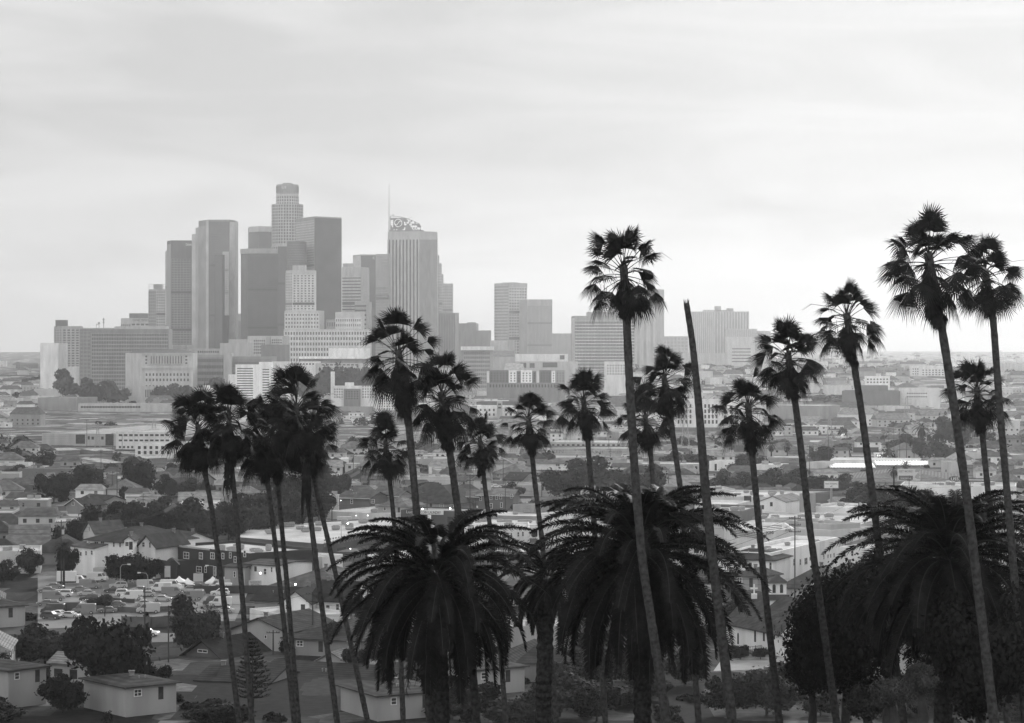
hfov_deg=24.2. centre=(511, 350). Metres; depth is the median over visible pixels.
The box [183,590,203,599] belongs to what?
van
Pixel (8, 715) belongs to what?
tree
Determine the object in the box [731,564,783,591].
house
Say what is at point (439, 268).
office tower
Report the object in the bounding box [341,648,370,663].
tree
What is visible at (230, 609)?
car
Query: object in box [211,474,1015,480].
power line
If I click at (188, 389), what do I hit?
tree
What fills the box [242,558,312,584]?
white shop
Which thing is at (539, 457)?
house
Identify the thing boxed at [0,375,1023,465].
distant woodland
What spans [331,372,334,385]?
cathedral tower
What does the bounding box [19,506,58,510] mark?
house
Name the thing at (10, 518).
house
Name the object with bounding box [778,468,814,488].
tree
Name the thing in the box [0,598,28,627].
house
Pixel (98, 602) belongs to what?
bush
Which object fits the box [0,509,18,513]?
flat block
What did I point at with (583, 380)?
fan palm
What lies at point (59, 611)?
car
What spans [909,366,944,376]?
apartment block
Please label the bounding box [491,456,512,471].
house
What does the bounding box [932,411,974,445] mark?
tree
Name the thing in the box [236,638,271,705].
araucaria tree
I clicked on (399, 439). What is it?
house
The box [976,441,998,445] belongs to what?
house
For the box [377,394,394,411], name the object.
apartment block
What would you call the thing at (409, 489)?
house
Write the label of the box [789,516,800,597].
utility pole
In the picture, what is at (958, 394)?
flat block
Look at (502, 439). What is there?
power line
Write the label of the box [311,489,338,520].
tree
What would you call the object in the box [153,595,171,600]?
car
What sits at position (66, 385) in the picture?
tree
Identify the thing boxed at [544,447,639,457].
parking lot
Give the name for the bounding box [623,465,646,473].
house
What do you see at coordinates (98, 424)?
lattice pylon
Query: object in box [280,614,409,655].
house
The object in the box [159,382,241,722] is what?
fan palm
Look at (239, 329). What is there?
office block
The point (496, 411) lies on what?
apartment block
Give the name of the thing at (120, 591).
car
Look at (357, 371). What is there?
tree
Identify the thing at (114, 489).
house
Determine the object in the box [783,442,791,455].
palm tree
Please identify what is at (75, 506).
house
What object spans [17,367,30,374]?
flat block
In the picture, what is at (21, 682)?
house
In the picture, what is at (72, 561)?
tree
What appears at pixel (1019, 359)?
flat block
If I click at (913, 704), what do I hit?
bush
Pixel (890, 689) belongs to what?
tree
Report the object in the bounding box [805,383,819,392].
flat block
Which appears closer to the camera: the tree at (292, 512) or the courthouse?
the tree at (292, 512)
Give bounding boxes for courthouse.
[125,349,196,391]
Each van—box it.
[40,603,64,612]
[42,590,64,600]
[64,602,80,610]
[71,603,95,613]
[79,579,101,588]
[86,572,108,581]
[93,567,110,576]
[120,590,142,599]
[136,602,159,613]
[137,579,154,587]
[149,582,170,591]
[160,579,181,586]
[161,586,183,595]
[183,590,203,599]
[202,595,220,605]
[209,579,229,585]
[209,596,231,606]
[214,583,231,585]
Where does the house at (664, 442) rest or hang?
on the ground
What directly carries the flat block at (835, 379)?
on the ground
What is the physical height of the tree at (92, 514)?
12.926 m
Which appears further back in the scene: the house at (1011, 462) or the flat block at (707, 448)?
the flat block at (707, 448)
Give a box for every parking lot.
[38,575,246,628]
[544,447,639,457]
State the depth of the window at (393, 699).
386.45 m
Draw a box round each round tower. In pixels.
[271,183,302,247]
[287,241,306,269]
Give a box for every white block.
[709,460,734,470]
[756,461,788,469]
[768,456,807,462]
[807,461,833,468]
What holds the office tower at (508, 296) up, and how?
on the ground
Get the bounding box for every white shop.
[222,563,251,585]
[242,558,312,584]
[368,551,411,566]
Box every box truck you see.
[57,571,84,584]
[337,516,350,519]
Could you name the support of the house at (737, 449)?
on the ground
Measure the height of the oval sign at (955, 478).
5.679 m
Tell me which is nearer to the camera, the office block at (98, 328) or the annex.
the annex
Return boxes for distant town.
[0,355,1023,435]
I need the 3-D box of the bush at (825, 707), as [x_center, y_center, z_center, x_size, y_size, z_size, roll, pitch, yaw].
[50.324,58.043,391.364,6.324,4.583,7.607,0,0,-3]
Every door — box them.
[9,608,12,617]
[35,669,39,681]
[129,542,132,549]
[158,686,162,699]
[318,641,322,651]
[749,578,752,586]
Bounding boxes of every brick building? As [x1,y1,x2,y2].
[161,557,195,578]
[177,540,317,578]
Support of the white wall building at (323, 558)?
on the ground
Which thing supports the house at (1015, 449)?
on the ground
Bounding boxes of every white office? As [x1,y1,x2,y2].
[40,343,67,388]
[68,366,78,384]
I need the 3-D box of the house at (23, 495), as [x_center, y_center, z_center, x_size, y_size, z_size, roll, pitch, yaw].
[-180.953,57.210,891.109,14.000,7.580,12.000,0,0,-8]
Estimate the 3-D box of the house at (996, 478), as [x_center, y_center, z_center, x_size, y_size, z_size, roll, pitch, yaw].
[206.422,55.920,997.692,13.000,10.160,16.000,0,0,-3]
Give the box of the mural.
[193,573,202,583]
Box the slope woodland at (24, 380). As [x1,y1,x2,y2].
[12,376,572,398]
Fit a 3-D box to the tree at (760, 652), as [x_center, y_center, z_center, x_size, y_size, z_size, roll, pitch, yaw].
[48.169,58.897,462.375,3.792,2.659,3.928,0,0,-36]
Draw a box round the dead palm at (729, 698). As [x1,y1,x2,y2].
[684,300,737,722]
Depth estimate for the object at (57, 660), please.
430.84 m
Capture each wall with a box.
[45,414,139,414]
[266,659,418,680]
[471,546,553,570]
[550,448,628,455]
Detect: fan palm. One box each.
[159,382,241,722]
[189,380,264,722]
[231,394,297,722]
[247,396,300,722]
[255,360,342,722]
[272,401,370,722]
[352,408,408,722]
[357,304,442,722]
[408,351,483,722]
[454,410,508,722]
[499,391,558,722]
[553,365,617,722]
[578,225,671,722]
[613,379,681,722]
[633,342,701,722]
[707,368,787,722]
[748,314,840,722]
[808,274,907,722]
[872,201,998,722]
[939,358,1012,722]
[947,230,1023,722]
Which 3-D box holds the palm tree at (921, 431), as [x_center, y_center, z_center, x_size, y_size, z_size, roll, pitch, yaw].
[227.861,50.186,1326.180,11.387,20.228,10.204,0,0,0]
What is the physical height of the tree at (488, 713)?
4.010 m
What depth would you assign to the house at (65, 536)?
694.68 m
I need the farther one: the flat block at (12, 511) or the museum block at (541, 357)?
the museum block at (541, 357)
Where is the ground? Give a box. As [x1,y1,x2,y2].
[0,351,1023,722]
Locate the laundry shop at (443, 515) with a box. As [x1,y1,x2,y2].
[401,506,479,525]
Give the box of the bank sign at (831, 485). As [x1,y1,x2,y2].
[824,481,838,502]
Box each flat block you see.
[0,360,6,366]
[0,411,9,421]
[0,461,32,466]
[0,471,21,479]
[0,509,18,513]
[0,544,41,573]
[16,363,39,368]
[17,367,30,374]
[18,466,74,476]
[21,385,39,390]
[23,399,37,402]
[30,395,53,398]
[34,388,61,396]
[55,516,83,539]
[106,471,118,478]
[181,500,219,509]
[208,466,245,479]
[323,412,343,423]
[351,480,360,484]
[354,454,401,462]
[376,411,403,423]
[389,432,435,440]
[404,474,449,484]
[411,410,419,420]
[416,456,446,466]
[432,467,492,481]
[460,390,480,398]
[465,399,474,404]
[468,430,511,443]
[476,401,524,409]
[477,391,486,395]
[479,616,570,649]
[494,398,518,400]
[500,446,524,455]
[501,419,539,427]
[510,427,539,437]
[523,409,555,414]
[561,426,582,439]
[565,391,584,397]
[574,399,598,405]
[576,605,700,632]
[595,409,626,415]
[599,421,623,423]
[609,428,627,430]
[612,431,638,439]
[633,373,647,378]
[638,461,673,468]
[646,378,675,385]
[653,453,685,462]
[654,450,683,453]
[663,444,688,450]
[668,375,683,382]
[677,446,724,450]
[689,371,712,383]
[692,447,726,453]
[696,486,734,500]
[705,377,721,385]
[750,364,767,374]
[752,405,768,416]
[756,444,808,455]
[761,389,776,396]
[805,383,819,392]
[806,380,821,388]
[823,377,845,382]
[823,385,850,394]
[824,381,847,384]
[832,359,842,364]
[857,356,865,360]
[868,433,900,438]
[870,353,879,358]
[871,413,909,426]
[875,367,903,373]
[878,405,909,411]
[885,371,909,375]
[890,376,899,381]
[894,376,909,382]
[895,383,917,388]
[895,408,942,412]
[915,410,950,419]
[928,427,953,443]
[940,390,965,397]
[941,460,976,473]
[961,354,972,359]
[965,448,996,451]
[965,450,981,459]
[976,363,992,369]
[977,356,989,362]
[980,508,1023,514]
[982,538,1023,545]
[985,371,1003,380]
[985,388,1020,392]
[993,420,1019,434]
[1000,363,1023,371]
[1005,431,1016,434]
[1006,411,1023,417]
[1008,452,1023,458]
[1011,401,1023,406]
[1015,358,1023,361]
[1016,407,1023,410]
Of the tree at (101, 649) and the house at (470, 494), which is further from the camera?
the house at (470, 494)
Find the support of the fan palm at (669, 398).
on the ground
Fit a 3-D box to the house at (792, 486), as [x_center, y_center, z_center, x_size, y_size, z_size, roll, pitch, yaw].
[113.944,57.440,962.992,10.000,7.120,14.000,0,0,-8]
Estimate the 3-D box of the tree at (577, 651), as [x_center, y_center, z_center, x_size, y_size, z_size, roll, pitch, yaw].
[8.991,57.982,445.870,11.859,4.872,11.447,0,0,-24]
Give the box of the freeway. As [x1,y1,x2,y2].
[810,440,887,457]
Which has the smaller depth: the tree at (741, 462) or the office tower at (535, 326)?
the tree at (741, 462)
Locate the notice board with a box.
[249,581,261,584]
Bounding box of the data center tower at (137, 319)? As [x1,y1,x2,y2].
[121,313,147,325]
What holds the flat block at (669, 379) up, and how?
on the ground
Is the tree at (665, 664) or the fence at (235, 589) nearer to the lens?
the tree at (665, 664)
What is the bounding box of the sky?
[0,0,1023,351]
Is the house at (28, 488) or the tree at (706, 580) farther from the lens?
the house at (28, 488)
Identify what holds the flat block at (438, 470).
on the ground
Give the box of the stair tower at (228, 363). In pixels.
[224,353,233,383]
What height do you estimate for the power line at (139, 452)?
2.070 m
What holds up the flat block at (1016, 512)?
on the ground
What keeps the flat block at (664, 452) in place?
on the ground
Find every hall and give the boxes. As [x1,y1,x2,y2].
[235,517,401,552]
[272,361,320,402]
[316,363,362,397]
[329,348,369,366]
[484,350,514,369]
[490,340,514,362]
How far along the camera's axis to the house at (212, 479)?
1012.73 m
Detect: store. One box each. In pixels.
[327,504,400,519]
[464,517,537,537]
[464,522,529,546]
[479,509,545,520]
[513,503,548,512]
[693,504,761,532]
[695,500,749,507]
[711,490,823,504]
[724,522,793,547]
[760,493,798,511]
[765,517,859,529]
[795,526,871,546]
[815,490,846,503]
[816,502,867,512]
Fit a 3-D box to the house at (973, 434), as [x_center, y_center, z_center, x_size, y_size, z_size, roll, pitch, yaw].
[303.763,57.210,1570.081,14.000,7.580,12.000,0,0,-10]
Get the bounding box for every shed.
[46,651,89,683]
[53,460,94,465]
[55,448,79,453]
[80,448,114,453]
[82,458,113,460]
[83,460,122,465]
[119,455,167,463]
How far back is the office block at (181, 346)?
2977.64 m
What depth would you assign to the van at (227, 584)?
588.84 m
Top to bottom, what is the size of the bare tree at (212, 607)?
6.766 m
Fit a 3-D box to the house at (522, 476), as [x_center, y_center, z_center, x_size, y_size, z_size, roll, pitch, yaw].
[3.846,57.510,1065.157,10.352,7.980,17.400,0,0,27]
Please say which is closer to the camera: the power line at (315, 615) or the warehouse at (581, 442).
the power line at (315, 615)
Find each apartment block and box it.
[331,382,382,408]
[336,406,372,416]
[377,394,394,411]
[477,401,516,417]
[604,361,625,395]
[674,399,740,431]
[865,376,889,389]
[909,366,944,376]
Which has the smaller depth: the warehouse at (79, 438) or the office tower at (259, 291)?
the warehouse at (79, 438)
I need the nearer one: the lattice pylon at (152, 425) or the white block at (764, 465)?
the white block at (764, 465)
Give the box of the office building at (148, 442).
[116,428,205,457]
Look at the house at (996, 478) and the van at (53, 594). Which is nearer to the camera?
the van at (53, 594)
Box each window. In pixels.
[14,672,19,679]
[54,668,62,675]
[70,669,76,678]
[76,434,84,443]
[105,434,113,444]
[134,689,141,696]
[183,552,188,558]
[196,566,201,572]
[197,649,207,652]
[210,552,214,558]
[296,640,302,646]
[391,697,396,704]
[422,695,424,707]
[447,517,454,522]
[506,670,509,681]
[543,362,556,366]
[744,496,750,501]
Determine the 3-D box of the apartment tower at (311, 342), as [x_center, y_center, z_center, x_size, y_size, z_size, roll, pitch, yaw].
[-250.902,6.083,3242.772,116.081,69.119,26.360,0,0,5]
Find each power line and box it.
[1,449,805,455]
[3,526,895,533]
[7,522,871,529]
[17,447,796,453]
[18,436,949,440]
[147,588,309,604]
[174,616,781,621]
[179,610,778,615]
[209,477,1017,483]
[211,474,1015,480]
[347,486,960,498]
[385,483,955,494]
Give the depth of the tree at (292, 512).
784.53 m
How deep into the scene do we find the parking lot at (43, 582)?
564.11 m
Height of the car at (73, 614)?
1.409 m
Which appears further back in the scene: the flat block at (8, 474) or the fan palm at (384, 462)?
the flat block at (8, 474)
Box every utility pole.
[56,520,65,583]
[138,586,150,626]
[162,605,173,662]
[266,630,279,654]
[306,591,318,624]
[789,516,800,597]
[807,445,811,475]
[855,495,862,519]
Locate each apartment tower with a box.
[148,289,164,325]
[228,362,290,400]
[284,265,323,328]
[284,329,370,367]
[335,312,364,328]
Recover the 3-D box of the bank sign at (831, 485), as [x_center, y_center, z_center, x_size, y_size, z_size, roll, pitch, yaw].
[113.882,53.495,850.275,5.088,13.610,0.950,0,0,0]
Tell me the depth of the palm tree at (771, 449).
1285.64 m
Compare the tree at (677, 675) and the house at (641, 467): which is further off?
the house at (641, 467)
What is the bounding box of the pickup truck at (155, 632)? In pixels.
[150,628,159,636]
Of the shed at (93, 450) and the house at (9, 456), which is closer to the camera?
the house at (9, 456)
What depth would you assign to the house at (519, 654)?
432.63 m
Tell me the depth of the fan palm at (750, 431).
137.82 m
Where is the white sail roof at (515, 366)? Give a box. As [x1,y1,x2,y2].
[504,363,524,370]
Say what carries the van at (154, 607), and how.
on the parking lot at (43, 582)
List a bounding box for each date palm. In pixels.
[325,509,551,722]
[499,544,574,722]
[515,482,770,722]
[820,484,1023,722]
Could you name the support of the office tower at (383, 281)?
on the ground
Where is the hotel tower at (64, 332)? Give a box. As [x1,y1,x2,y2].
[54,320,82,365]
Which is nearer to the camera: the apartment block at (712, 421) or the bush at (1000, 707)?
the bush at (1000, 707)
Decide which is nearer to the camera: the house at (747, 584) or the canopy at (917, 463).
the house at (747, 584)
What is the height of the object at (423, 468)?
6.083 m
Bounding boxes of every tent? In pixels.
[176,576,184,581]
[183,578,194,583]
[205,576,214,585]
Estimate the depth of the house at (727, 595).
538.88 m
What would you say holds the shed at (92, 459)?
on the ground
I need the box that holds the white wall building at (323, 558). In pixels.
[318,553,342,567]
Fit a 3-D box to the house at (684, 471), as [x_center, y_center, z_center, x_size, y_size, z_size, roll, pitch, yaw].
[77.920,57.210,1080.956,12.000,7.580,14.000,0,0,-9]
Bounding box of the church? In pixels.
[726,574,802,656]
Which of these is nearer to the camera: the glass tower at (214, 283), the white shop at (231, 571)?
the white shop at (231, 571)
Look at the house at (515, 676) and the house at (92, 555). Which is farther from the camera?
the house at (92, 555)
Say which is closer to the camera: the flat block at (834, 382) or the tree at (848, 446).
the tree at (848, 446)
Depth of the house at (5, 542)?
673.35 m
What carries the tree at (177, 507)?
on the ground
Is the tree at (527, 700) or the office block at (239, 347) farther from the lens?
the office block at (239, 347)
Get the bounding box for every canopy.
[829,463,875,467]
[874,461,927,466]
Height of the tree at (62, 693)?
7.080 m
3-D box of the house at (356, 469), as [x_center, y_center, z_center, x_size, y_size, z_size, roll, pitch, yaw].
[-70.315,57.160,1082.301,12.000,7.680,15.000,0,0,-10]
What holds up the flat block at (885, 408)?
on the ground
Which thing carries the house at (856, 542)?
on the ground
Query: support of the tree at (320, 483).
on the ground
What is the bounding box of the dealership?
[830,457,920,464]
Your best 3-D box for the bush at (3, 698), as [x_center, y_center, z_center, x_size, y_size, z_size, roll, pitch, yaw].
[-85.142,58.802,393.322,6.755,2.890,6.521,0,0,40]
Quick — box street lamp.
[120,564,130,587]
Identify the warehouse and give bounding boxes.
[38,397,97,410]
[42,416,277,445]
[78,403,181,411]
[538,510,613,553]
[548,440,627,445]
[713,511,888,545]
[769,404,839,419]
[842,385,899,405]
[845,468,959,484]
[899,388,939,408]
[901,481,1015,498]
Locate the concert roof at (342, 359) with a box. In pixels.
[299,356,369,366]
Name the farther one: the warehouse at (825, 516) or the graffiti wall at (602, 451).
the graffiti wall at (602, 451)
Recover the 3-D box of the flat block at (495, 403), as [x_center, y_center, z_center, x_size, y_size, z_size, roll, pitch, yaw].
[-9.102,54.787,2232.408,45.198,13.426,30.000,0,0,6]
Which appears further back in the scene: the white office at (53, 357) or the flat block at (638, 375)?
the flat block at (638, 375)
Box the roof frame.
[153,284,163,288]
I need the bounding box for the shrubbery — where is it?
[25,463,1001,722]
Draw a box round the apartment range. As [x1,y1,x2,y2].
[487,370,564,402]
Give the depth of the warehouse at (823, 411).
2001.26 m
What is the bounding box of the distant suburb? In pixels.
[0,422,1023,534]
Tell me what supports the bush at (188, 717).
on the ground
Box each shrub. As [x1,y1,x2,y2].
[843,684,885,722]
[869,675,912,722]
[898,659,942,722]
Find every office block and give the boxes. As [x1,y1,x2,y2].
[83,328,114,328]
[172,345,193,349]
[187,348,219,354]
[197,355,223,387]
[220,339,251,355]
[233,356,276,373]
[238,321,240,338]
[248,336,270,355]
[261,345,289,360]
[271,336,288,344]
[326,319,334,328]
[439,313,458,367]
[459,322,490,364]
[552,333,570,360]
[664,336,687,358]
[670,353,727,366]
[725,337,754,365]
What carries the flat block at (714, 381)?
on the ground
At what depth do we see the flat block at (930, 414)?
1971.56 m
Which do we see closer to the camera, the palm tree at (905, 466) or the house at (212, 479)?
the house at (212, 479)
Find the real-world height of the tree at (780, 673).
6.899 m
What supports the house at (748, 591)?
on the ground
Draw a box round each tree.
[0,557,20,584]
[0,651,11,659]
[0,698,27,722]
[4,464,25,470]
[7,445,23,456]
[14,546,44,575]
[14,620,65,663]
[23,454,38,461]
[33,472,71,502]
[34,673,89,712]
[36,452,56,465]
[36,493,50,497]
[46,667,51,680]
[48,462,107,489]
[51,524,76,538]
[52,376,78,395]
[54,368,73,396]
[54,542,72,587]
[55,547,80,570]
[56,611,160,676]
[66,517,86,541]
[77,377,92,396]
[78,503,120,522]
[83,383,106,400]
[91,462,117,473]
[99,380,122,402]
[99,593,111,616]
[102,551,148,582]
[103,498,146,527]
[105,501,128,509]
[114,385,131,402]
[118,486,131,498]
[119,459,156,489]
[126,506,176,529]
[133,556,166,579]
[143,494,178,512]
[144,664,172,677]
[150,386,170,395]
[152,474,178,496]
[165,461,182,468]
[167,383,183,399]
[167,590,223,652]
[169,504,184,528]
[171,493,228,535]
[176,477,199,492]
[178,385,192,395]
[187,698,256,722]
[199,479,215,489]
[203,600,218,611]
[207,377,224,387]
[214,499,249,540]
[230,489,277,529]
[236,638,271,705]
[250,479,305,508]
[251,499,278,525]
[277,489,307,523]
[278,639,297,652]
[281,473,327,498]
[295,367,329,400]
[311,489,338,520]
[313,363,336,397]
[318,465,353,493]
[322,619,352,637]
[327,361,362,394]
[340,596,363,617]
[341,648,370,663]
[354,366,369,385]
[361,364,375,385]
[398,675,457,686]
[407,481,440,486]
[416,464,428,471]
[421,434,432,443]
[421,694,465,716]
[449,680,500,715]
[480,698,531,721]
[501,482,525,494]
[508,689,565,720]
[525,499,552,511]
[525,668,593,716]
[539,455,586,497]
[547,500,561,510]
[554,645,584,657]
[554,661,584,677]
[568,452,631,493]
[571,677,612,689]
[573,683,623,720]
[574,683,651,706]
[575,649,587,666]
[584,644,628,684]
[603,630,609,644]
[620,650,670,679]
[622,678,676,696]
[639,464,667,487]
[658,451,682,461]
[664,457,673,461]
[666,652,710,684]
[677,435,690,443]
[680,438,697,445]
[682,452,714,464]
[697,576,710,584]
[700,672,758,711]
[709,471,737,485]
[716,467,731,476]
[723,595,743,616]
[725,471,760,487]
[726,458,749,468]
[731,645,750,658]
[736,453,759,463]
[740,665,801,714]
[750,647,767,658]
[758,467,793,486]
[765,442,775,455]
[768,660,792,681]
[774,438,788,443]
[775,552,910,722]
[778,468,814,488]
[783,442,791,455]
[783,658,824,722]
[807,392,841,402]
[807,446,835,460]
[807,474,831,488]
[828,473,858,490]
[833,442,853,450]
[838,497,851,502]
[843,482,909,506]
[848,552,908,722]
[885,431,916,448]
[887,465,899,484]
[893,673,916,706]
[901,461,911,468]
[907,581,1023,722]
[909,437,946,457]
[912,422,930,457]
[920,656,934,699]
[926,428,944,441]
[926,442,965,457]
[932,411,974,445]
[985,432,996,440]
[997,692,1019,710]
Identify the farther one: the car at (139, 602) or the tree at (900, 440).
the tree at (900, 440)
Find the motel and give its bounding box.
[727,536,838,579]
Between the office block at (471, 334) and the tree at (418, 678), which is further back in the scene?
the office block at (471, 334)
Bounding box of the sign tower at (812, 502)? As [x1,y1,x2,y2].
[799,493,815,511]
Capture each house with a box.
[0,452,25,461]
[0,480,24,499]
[0,513,17,524]
[0,520,9,537]
[0,538,17,545]
[0,590,5,598]
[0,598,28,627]
[0,630,17,659]
[0,658,51,707]
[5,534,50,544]
[8,524,50,534]
[10,441,40,454]
[12,493,41,499]
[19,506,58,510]
[20,485,43,493]
[39,444,55,453]
[42,539,76,564]
[55,487,76,499]
[57,534,79,542]
[63,495,107,513]
[69,541,107,575]
[78,670,181,716]
[81,492,125,508]
[81,518,124,540]
[83,522,199,559]
[106,479,142,496]
[122,531,139,579]
[137,528,190,578]
[152,475,199,495]
[162,504,178,512]
[165,468,182,475]
[166,528,220,542]
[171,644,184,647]
[174,472,215,485]
[178,491,224,503]
[179,632,271,659]
[197,385,215,401]
[209,465,238,482]
[225,484,260,496]
[225,496,245,504]
[230,482,272,492]
[230,608,335,650]
[250,583,302,607]
[267,564,378,586]
[278,581,318,609]
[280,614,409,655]
[313,576,372,610]
[314,641,372,662]
[321,460,343,474]
[335,677,425,721]
[339,489,388,508]
[340,441,368,453]
[343,448,353,459]
[344,467,368,474]
[349,471,364,480]
[355,460,379,469]
[369,480,401,486]
[375,488,410,500]
[375,495,426,512]
[388,438,416,450]
[399,468,421,480]
[399,487,421,493]
[401,461,420,471]
[410,484,473,507]
[419,444,439,450]
[420,483,441,492]
[426,445,440,451]
[448,656,529,692]
[457,472,477,484]
[459,484,479,489]
[465,488,492,507]
[475,487,520,509]
[483,439,503,445]
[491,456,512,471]
[492,419,501,427]
[493,462,542,477]
[497,422,510,429]
[502,470,531,483]
[503,482,561,496]
[505,573,562,605]
[507,639,577,681]
[518,452,548,464]
[519,449,544,454]
[531,497,565,500]
[536,457,586,469]
[582,491,614,501]
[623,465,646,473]
[624,637,679,658]
[640,446,663,456]
[659,441,678,444]
[662,545,704,565]
[664,475,699,482]
[669,468,695,474]
[692,585,724,624]
[694,437,714,443]
[706,450,735,459]
[718,545,793,580]
[722,440,745,448]
[723,585,741,598]
[723,590,751,605]
[730,445,745,453]
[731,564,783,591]
[743,483,771,489]
[759,487,791,490]
[767,442,797,457]
[781,419,793,423]
[783,483,801,490]
[787,562,848,598]
[791,422,806,431]
[804,442,816,448]
[813,439,840,450]
[832,559,854,572]
[836,440,853,449]
[839,544,884,564]
[845,536,896,554]
[847,428,860,437]
[881,427,893,433]
[881,534,903,537]
[890,443,919,457]
[899,640,935,673]
[904,425,929,436]
[915,418,932,421]
[945,452,974,460]
[971,431,976,437]
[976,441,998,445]
[978,431,1006,439]
[990,472,1023,482]
[995,518,1023,532]
[997,459,1023,470]
[999,445,1023,453]
[1016,481,1023,495]
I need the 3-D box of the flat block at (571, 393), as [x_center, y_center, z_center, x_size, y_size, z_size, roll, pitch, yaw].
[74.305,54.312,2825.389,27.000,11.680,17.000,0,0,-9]
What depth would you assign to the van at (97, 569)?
630.47 m
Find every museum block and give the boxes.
[515,354,567,360]
[515,361,577,385]
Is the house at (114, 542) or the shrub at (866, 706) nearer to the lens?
the shrub at (866, 706)
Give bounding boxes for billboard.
[853,447,878,451]
[898,469,919,483]
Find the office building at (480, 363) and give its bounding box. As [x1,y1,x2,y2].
[461,346,493,388]
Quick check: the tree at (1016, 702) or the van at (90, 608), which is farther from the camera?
the van at (90, 608)
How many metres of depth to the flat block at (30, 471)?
1083.00 m
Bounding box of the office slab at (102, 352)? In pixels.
[79,326,171,390]
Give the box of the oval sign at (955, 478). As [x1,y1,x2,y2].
[948,476,959,481]
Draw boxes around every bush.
[0,696,16,706]
[0,705,14,711]
[86,593,113,605]
[179,708,205,721]
[578,668,597,681]
[654,703,681,713]
[799,692,840,715]
[879,707,914,715]
[907,697,930,713]
[997,701,1012,711]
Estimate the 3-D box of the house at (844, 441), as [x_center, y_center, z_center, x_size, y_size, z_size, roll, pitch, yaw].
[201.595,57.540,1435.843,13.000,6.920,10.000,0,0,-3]
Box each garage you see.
[193,660,299,684]
[250,606,349,621]
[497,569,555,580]
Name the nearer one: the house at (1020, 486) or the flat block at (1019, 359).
the house at (1020, 486)
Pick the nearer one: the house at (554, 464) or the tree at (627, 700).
the tree at (627, 700)
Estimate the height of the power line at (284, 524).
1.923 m
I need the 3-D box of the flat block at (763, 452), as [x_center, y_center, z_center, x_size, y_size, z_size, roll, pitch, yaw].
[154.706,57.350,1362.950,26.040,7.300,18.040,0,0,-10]
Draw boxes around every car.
[36,599,51,605]
[37,586,55,592]
[40,611,62,619]
[46,583,64,588]
[54,610,64,613]
[60,589,72,596]
[62,611,80,617]
[72,586,89,591]
[77,589,95,595]
[79,594,98,600]
[97,606,116,612]
[104,586,119,592]
[109,581,127,587]
[109,600,125,606]
[115,588,126,595]
[130,586,148,590]
[135,599,150,605]
[143,590,155,596]
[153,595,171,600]
[180,585,193,591]
[210,588,229,595]
[215,606,234,612]
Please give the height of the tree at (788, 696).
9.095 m
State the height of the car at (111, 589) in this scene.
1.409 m
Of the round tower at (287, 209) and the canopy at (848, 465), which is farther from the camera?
the round tower at (287, 209)
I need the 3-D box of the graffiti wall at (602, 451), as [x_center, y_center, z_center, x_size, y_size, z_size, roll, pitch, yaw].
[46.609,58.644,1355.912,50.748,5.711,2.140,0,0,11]
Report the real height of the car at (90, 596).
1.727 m
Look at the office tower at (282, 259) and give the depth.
3697.63 m
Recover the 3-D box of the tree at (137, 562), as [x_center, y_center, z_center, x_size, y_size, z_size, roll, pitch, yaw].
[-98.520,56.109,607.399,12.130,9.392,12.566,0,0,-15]
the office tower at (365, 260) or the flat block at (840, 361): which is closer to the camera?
the office tower at (365, 260)
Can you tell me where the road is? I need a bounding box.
[30,633,175,641]
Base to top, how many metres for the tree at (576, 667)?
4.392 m
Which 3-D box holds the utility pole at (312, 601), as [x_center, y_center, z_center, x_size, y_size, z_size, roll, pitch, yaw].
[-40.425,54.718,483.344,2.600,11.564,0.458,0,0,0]
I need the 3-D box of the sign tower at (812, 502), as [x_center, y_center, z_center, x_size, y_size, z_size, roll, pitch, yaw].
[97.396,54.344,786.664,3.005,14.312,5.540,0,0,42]
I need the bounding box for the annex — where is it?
[125,386,155,402]
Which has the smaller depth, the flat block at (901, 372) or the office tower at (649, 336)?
the flat block at (901, 372)
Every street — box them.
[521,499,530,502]
[714,657,788,670]
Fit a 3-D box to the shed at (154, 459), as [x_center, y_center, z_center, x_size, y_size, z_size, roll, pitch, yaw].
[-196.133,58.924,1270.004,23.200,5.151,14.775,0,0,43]
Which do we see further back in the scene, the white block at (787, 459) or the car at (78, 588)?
the white block at (787, 459)
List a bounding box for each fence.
[96,605,172,612]
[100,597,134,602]
[121,614,201,627]
[184,584,266,593]
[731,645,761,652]
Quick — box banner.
[164,566,169,576]
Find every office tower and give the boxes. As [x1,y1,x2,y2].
[165,251,166,325]
[167,240,191,344]
[240,248,277,338]
[248,226,271,247]
[278,246,286,335]
[295,216,341,328]
[342,263,371,366]
[353,254,375,365]
[376,254,390,368]
[387,231,437,368]
[438,263,441,351]
[439,274,443,312]
[442,283,452,312]
[494,282,526,353]
[519,299,551,353]
[571,312,634,369]
[635,289,663,365]
[689,306,770,362]
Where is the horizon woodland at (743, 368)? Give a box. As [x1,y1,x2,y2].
[633,352,1018,376]
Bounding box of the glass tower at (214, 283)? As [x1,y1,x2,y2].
[192,220,237,347]
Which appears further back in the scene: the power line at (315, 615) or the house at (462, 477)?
the house at (462, 477)
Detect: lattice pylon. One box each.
[94,422,101,447]
[147,419,160,428]
[681,404,692,452]
[822,418,836,445]
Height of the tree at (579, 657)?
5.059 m

